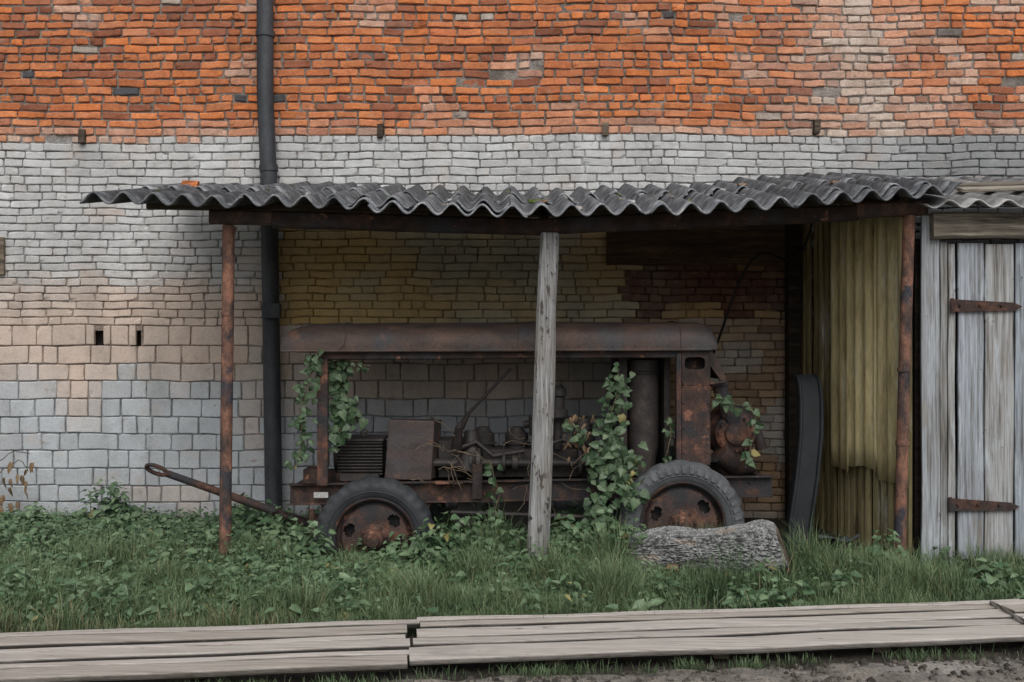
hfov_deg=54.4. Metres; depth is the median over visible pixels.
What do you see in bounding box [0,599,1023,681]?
boardwalk
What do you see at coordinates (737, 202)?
lean to shelter
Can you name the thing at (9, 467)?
dry twigs
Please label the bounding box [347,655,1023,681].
soil clods
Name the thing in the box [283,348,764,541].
climbing vine
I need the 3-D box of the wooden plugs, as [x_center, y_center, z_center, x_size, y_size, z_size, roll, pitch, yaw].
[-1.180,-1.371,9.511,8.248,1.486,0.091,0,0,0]
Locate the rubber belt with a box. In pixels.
[784,374,823,550]
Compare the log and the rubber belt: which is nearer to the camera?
the log
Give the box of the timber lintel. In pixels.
[606,227,784,265]
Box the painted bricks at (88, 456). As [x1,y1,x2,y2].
[0,134,1023,519]
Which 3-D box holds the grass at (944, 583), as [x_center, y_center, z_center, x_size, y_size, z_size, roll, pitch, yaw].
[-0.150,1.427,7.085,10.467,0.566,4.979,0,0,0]
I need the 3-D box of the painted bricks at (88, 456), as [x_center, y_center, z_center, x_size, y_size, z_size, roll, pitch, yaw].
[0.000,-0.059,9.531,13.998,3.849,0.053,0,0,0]
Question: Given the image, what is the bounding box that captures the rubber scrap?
[812,534,859,547]
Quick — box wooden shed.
[785,176,1023,565]
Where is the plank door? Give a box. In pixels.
[956,243,1023,558]
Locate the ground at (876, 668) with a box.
[0,518,1023,681]
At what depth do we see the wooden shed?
7.56 m
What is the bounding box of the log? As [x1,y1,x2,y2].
[624,519,801,574]
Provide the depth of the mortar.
9.53 m
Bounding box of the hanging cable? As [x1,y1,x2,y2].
[713,223,812,353]
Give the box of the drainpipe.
[256,0,281,507]
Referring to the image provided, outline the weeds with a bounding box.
[0,477,1023,627]
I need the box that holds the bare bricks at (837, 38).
[0,0,1023,143]
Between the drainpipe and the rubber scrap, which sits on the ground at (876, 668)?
the rubber scrap
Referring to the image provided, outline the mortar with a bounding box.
[0,0,1023,517]
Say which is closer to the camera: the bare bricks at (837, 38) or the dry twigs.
the dry twigs
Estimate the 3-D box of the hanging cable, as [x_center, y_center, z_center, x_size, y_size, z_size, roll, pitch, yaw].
[2.141,-0.471,8.494,0.827,1.160,0.417,0,0,15]
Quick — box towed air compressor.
[144,321,772,554]
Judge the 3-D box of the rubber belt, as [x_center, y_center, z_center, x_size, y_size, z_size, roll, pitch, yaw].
[2.424,1.000,8.204,0.284,1.440,0.558,0,0,28]
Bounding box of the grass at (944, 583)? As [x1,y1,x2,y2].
[0,497,1023,681]
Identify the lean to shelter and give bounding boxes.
[79,172,961,563]
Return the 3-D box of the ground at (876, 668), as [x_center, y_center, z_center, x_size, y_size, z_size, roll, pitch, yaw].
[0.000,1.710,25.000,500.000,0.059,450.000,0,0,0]
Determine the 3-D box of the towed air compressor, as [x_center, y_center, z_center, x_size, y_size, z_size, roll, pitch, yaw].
[-0.447,0.935,8.550,5.150,2.222,1.550,0,0,0]
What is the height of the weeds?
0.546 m
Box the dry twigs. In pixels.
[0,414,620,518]
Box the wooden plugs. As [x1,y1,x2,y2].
[0,119,820,274]
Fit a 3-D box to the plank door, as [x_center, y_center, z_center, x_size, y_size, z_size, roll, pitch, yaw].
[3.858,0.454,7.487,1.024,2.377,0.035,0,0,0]
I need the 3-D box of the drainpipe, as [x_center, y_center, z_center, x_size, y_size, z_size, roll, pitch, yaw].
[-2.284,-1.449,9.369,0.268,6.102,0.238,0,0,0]

